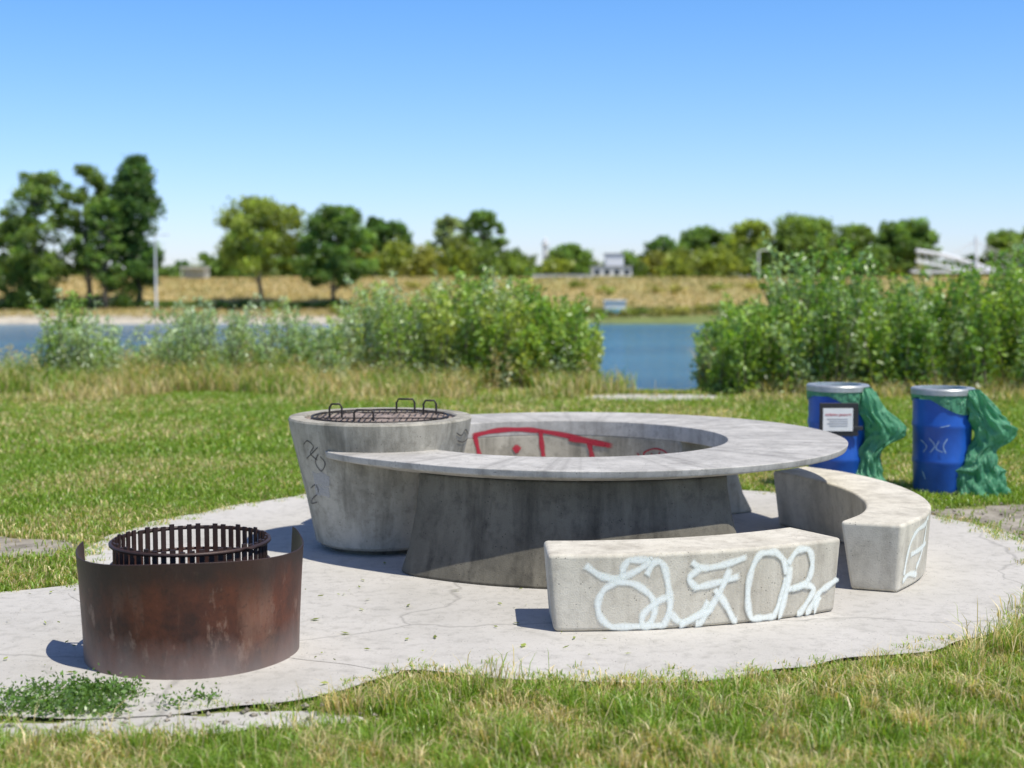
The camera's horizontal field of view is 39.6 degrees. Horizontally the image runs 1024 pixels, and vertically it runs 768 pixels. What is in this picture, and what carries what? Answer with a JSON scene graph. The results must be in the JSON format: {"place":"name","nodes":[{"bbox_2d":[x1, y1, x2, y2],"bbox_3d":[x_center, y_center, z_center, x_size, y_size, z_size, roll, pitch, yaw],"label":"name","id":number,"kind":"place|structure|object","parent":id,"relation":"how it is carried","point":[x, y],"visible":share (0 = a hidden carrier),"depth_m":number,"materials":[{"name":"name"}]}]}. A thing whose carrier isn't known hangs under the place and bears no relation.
{"place":"outdoors","nodes":[
{"label":"outdoors","id":0,"kind":"place"},
{"bbox_2d":[0,324,941,393],"bbox_3d":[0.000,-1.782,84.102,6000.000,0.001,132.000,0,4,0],"label":"lake water","id":1,"kind":"structure","parent":0,"point":[649,354],"depth_m":95.88,"materials":[{"name":"blue liquid"}]},
{"bbox_2d":[0,490,1023,738],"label":"concrete pavement","id":2,"kind":"structure","parent":0,"point":[974,574],"depth_m":7.62,"materials":[{"name":"grey concrete"}]},
{"bbox_2d":[0,663,230,720],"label":"weeds","id":3,"kind":"object","parent":2,"relation":"on","point":[85,691],"visible":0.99,"depth_m":6.29,"materials":[{"name":"green plant"}]},
{"bbox_2d":[75,523,303,679],"bbox_3d":[-1.613,1.062,7.091,1.118,0.588,0.955,0,4,0],"label":"rusted fire pit","id":4,"kind":"object","parent":2,"relation":"on","point":[223,610],"visible":1,"depth_m":6.72,"materials":[{"name":"metal"}]},
{"bbox_2d":[3,562,629,687],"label":"fallen leaves","id":5,"kind":"object","parent":2,"relation":"on","point":[434,636],"visible":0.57,"depth_m":7.38,"materials":[{"name":"brown plant"}]},
{"bbox_2d":[288,398,471,554],"bbox_3d":[-0.920,0.626,9.975,1.274,1.022,1.274,0,4,0],"label":"concrete barbecue","id":6,"kind":"object","parent":2,"relation":"on","point":[359,509],"visible":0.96,"depth_m":9.52,"materials":[{"name":"grey concrete"}]},
{"bbox_2d":[325,412,847,588],"bbox_3d":[0.529,0.743,10.364,3.726,0.728,3.746,0,4,0],"label":"round concrete table","id":7,"kind":"object","parent":2,"relation":"on","point":[502,498],"visible":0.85,"depth_m":8.86,"materials":[{"name":"grey concrete"}]},
{"bbox_2d":[544,527,839,630],"bbox_3d":[0.985,1.084,7.902,1.729,0.421,0.542,-1,4,-16],"label":"curved concrete bench","id":8,"kind":"object","parent":2,"relation":"on","point":[632,584],"visible":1,"depth_m":7.65,"materials":[{"name":"grey concrete"}]},
{"bbox_2d":[774,466,930,591],"bbox_3d":[2.371,0.944,9.751,0.779,0.418,2.626,0,4,0],"label":"curved concrete bench","id":9,"kind":"object","parent":2,"relation":"on","point":[879,529],"visible":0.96,"depth_m":9.10,"materials":[{"name":"grey concrete"}]},
{"bbox_2d":[0,275,1023,767],"bbox_3d":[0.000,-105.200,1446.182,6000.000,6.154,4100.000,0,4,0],"label":"ground","id":10,"kind":"structure","parent":0,"point":[660,319],"depth_m":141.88,"materials":[{"name":"green plant"}]},
{"bbox_2d":[0,212,48,298],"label":"deciduous tree","id":11,"kind":"object","parent":10,"relation":"on","point":[6,227],"visible":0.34,"depth_m":147.95,"materials":[{"name":"green plant"}]},
{"bbox_2d":[0,170,80,303],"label":"deciduous tree","id":12,"kind":"object","parent":10,"relation":"on","point":[38,189],"visible":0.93,"depth_m":145.74,"materials":[{"name":"green plant"}]},
{"bbox_2d":[14,288,151,383],"bbox_3d":[-7.513,-0.783,24.680,2.279,1.786,1.798,0,4,0],"label":"shore shrub","id":13,"kind":"object","parent":10,"relation":"on","point":[75,338],"visible":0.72,"depth_m":24.31,"materials":[{"name":"green plant"}]},
{"bbox_2d":[51,163,120,301],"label":"deciduous tree","id":14,"kind":"object","parent":10,"relation":"on","point":[81,230],"visible":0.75,"depth_m":147.31,"materials":[{"name":"green plant"}]},
{"bbox_2d":[78,197,127,308],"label":"deciduous tree","id":15,"kind":"object","parent":10,"relation":"on","point":[103,276],"visible":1,"depth_m":145.41,"materials":[{"name":"green plant"}]},
{"bbox_2d":[103,154,166,300],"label":"deciduous tree","id":16,"kind":"object","parent":10,"relation":"on","point":[132,190],"visible":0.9,"depth_m":147.50,"materials":[{"name":"green plant"}]},
{"bbox_2d":[154,234,168,307],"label":"street lamp","id":17,"kind":"object","parent":10,"relation":"on","point":[156,269],"visible":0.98,"depth_m":145.48,"materials":[{"name":"grey metal"}]},
{"bbox_2d":[129,296,259,380],"bbox_3d":[-5.577,-0.739,25.059,2.243,1.641,2.044,0,4,0],"label":"shore shrub","id":18,"kind":"object","parent":10,"relation":"on","point":[187,322],"visible":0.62,"depth_m":24.70,"materials":[{"name":"green plant"}]},
{"bbox_2d":[179,267,209,278],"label":"white shelter","id":19,"kind":"object","parent":10,"relation":"on","point":[197,272],"visible":0.79,"depth_m":168.28,"materials":[{"name":"paint"}]},
{"bbox_2d":[211,194,308,300],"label":"deciduous tree","id":20,"kind":"object","parent":10,"relation":"on","point":[252,216],"visible":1,"depth_m":145.96,"materials":[{"name":"green plant"}]},
{"bbox_2d":[220,293,344,375],"bbox_3d":[-4.065,-0.777,25.268,2.378,1.688,2.156,0,4,0],"label":"shore shrub","id":21,"kind":"object","parent":10,"relation":"on","point":[298,337],"visible":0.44,"depth_m":24.74,"materials":[{"name":"green plant"}]},
{"bbox_2d":[295,203,378,299],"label":"deciduous tree","id":22,"kind":"object","parent":10,"relation":"on","point":[329,223],"visible":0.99,"depth_m":145.63,"materials":[{"name":"green plant"}]},
{"bbox_2d":[364,216,384,275],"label":"deciduous tree","id":23,"kind":"object","parent":10,"relation":"on","point":[372,222],"visible":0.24,"depth_m":222.85,"materials":[{"name":"green plant"}]},
{"bbox_2d":[370,219,414,273],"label":"deciduous tree","id":24,"kind":"object","parent":10,"relation":"on","point":[390,230],"visible":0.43,"depth_m":213.18,"materials":[{"name":"green plant"}]},
{"bbox_2d":[306,265,535,387],"bbox_3d":[-1.636,-0.990,24.864,4.207,2.174,3.211,0,4,0],"label":"shore shrub","id":25,"kind":"object","parent":10,"relation":"on","point":[378,331],"visible":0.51,"depth_m":24.38,"materials":[{"name":"green plant"}]},
{"bbox_2d":[425,214,469,276],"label":"deciduous tree","id":26,"kind":"object","parent":10,"relation":"on","point":[446,225],"visible":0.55,"depth_m":197.96,"materials":[{"name":"green plant"}]},
{"bbox_2d":[461,208,509,263],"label":"deciduous tree","id":27,"kind":"object","parent":10,"relation":"on","point":[477,220],"visible":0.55,"depth_m":197.90,"materials":[{"name":"green plant"}]},
{"bbox_2d":[412,264,607,387],"bbox_3d":[-0.051,-0.968,24.779,3.554,2.244,2.845,0,4,0],"label":"shore shrub","id":28,"kind":"object","parent":10,"relation":"on","point":[541,331],"visible":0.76,"depth_m":23.99,"materials":[{"name":"green plant"}]},
{"bbox_2d":[0,234,1022,277],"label":"distant trees","id":29,"kind":"object","parent":10,"relation":"on","point":[422,260],"visible":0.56,"depth_m":185.71,"materials":[{"name":"green plant"}]},
{"bbox_2d":[0,261,1022,315],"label":"bank shrubs","id":30,"kind":"object","parent":10,"relation":"on","point":[18,299],"visible":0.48,"depth_m":146.90,"materials":[{"name":"green plant"}]},
{"bbox_2d":[0,338,1022,391],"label":"shore weeds","id":31,"kind":"object","parent":10,"relation":"on","point":[33,363],"visible":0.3,"depth_m":23.64,"materials":[{"name":"green plant"}]},
{"bbox_2d":[1,493,1023,732],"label":"pebbles","id":32,"kind":"object","parent":10,"relation":"on","point":[244,710],"visible":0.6,"depth_m":6.14,"materials":[{"name":"stone"}]},
{"bbox_2d":[541,238,548,259],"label":"white tower","id":33,"kind":"structure","parent":10,"relation":"on","point":[545,244],"depth_m":228.64,"materials":[{"name":"paint"}]},
{"bbox_2d":[532,275,591,277],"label":"crest wall","id":34,"kind":"structure","parent":10,"relation":"on","point":[541,276],"depth_m":167.36,"materials":[{"name":"white paint"}]},
{"bbox_2d":[532,274,591,274],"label":"coping","id":35,"kind":"object","parent":34,"relation":"on","point":[561,274],"visible":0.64,"depth_m":167.29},
{"bbox_2d":[545,242,593,273],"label":"deciduous tree","id":36,"kind":"object","parent":10,"relation":"on","point":[576,253],"visible":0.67,"depth_m":227.46,"materials":[{"name":"green plant"}]},
{"bbox_2d":[589,253,632,276],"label":"white pavilion","id":37,"kind":"structure","parent":10,"relation":"on","point":[613,264],"depth_m":172.48,"materials":[{"name":"paint"}]},
{"bbox_2d":[594,270,599,274],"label":"window","id":38,"kind":"structure","parent":37,"relation":"in","point":[596,272],"depth_m":172.45,"materials":[{"name":"grey glass"}]},
{"bbox_2d":[604,270,609,274],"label":"window","id":39,"kind":"structure","parent":37,"relation":"in","point":[606,272],"depth_m":172.45,"materials":[{"name":"grey glass"}]},
{"bbox_2d":[614,270,619,274],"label":"window","id":40,"kind":"structure","parent":37,"relation":"in","point":[616,272],"depth_m":172.45,"materials":[{"name":"grey glass"}]},
{"bbox_2d":[624,270,629,274],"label":"window","id":41,"kind":"structure","parent":37,"relation":"in","point":[626,272],"depth_m":172.45,"materials":[{"name":"grey glass"}]},
{"bbox_2d":[602,300,626,313],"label":"beach kiosk","id":42,"kind":"object","parent":10,"relation":"on","point":[617,304],"visible":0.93,"depth_m":142.01,"materials":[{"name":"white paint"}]},
{"bbox_2d":[637,235,677,273],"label":"deciduous tree","id":43,"kind":"object","parent":10,"relation":"on","point":[667,242],"visible":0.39,"depth_m":227.32,"materials":[{"name":"green plant"}]},
{"bbox_2d":[673,224,732,276],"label":"deciduous tree","id":44,"kind":"object","parent":10,"relation":"on","point":[705,237],"visible":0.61,"depth_m":197.00,"materials":[{"name":"green plant"}]},
{"bbox_2d":[721,218,774,277],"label":"deciduous tree","id":45,"kind":"object","parent":10,"relation":"on","point":[742,232],"visible":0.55,"depth_m":197.22,"materials":[{"name":"green plant"}]},
{"bbox_2d":[757,211,843,276],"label":"deciduous tree","id":46,"kind":"object","parent":10,"relation":"on","point":[800,231],"visible":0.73,"depth_m":186.40,"materials":[{"name":"green plant"}]},
{"bbox_2d":[689,230,945,393],"bbox_3d":[5.043,-1.234,23.897,4.269,2.851,4.092,0,4,0],"label":"shore shrub","id":47,"kind":"object","parent":10,"relation":"on","point":[743,340],"visible":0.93,"depth_m":22.94,"materials":[{"name":"green plant"}]},
{"bbox_2d":[829,222,876,275],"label":"deciduous tree","id":48,"kind":"object","parent":10,"relation":"on","point":[861,235],"visible":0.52,"depth_m":191.62,"materials":[{"name":"green plant"}]},
{"bbox_2d":[806,382,906,481],"bbox_3d":[3.054,0.478,12.667,0.858,0.956,0.598,0,4,0],"label":"waste bin","id":49,"kind":"object","parent":10,"relation":"on","point":[864,422],"visible":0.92,"depth_m":12.44,"materials":[{"name":"blue plastic"}]},
{"bbox_2d":[873,217,942,275],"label":"deciduous tree","id":50,"kind":"object","parent":10,"relation":"on","point":[905,239],"visible":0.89,"depth_m":185.08,"materials":[{"name":"green plant"}]},
{"bbox_2d":[848,243,1023,392],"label":"shore shrub","id":51,"kind":"object","parent":10,"relation":"on","point":[978,329],"visible":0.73,"depth_m":23.07,"materials":[{"name":"green plant"}]},
{"bbox_2d":[909,236,1018,275],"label":"cable stayed bridge","id":52,"kind":"structure","parent":10,"relation":"on","point":[976,264],"depth_m":177.16,"materials":[{"name":"white paint"}]},
{"bbox_2d":[911,385,1017,496],"bbox_3d":[3.943,0.502,12.477,0.894,0.936,0.550,3,5,34],"label":"waste bin","id":53,"kind":"object","parent":10,"relation":"on","point":[949,455],"visible":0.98,"depth_m":12.33,"materials":[{"name":"blue plastic"}]},
{"bbox_2d":[978,228,1023,276],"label":"deciduous tree","id":54,"kind":"object","parent":10,"relation":"on","point":[997,240],"visible":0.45,"depth_m":187.73,"materials":[{"name":"green plant"}]},
{"bbox_2d":[1004,230,1023,267],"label":"deciduous tree","id":55,"kind":"object","parent":10,"relation":"on","point":[1016,242],"visible":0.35,"depth_m":179.88,"materials":[{"name":"green plant"}]},
{"bbox_2d":[0,505,1023,557],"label":"dirt path","id":56,"kind":"structure","parent":0,"point":[992,513],"depth_m":10.92,"materials":[{"name":"soil"}]},
{"bbox_2d":[0,0,1023,276],"label":"sky","id":57,"kind":"structure","parent":0,"point":[603,126],"materials":[{"name":"blue"}]},
{"bbox_2d":[587,394,726,401],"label":"shore path","id":58,"kind":"structure","parent":0,"point":[646,396],"depth_m":22.64,"materials":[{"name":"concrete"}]}
]}

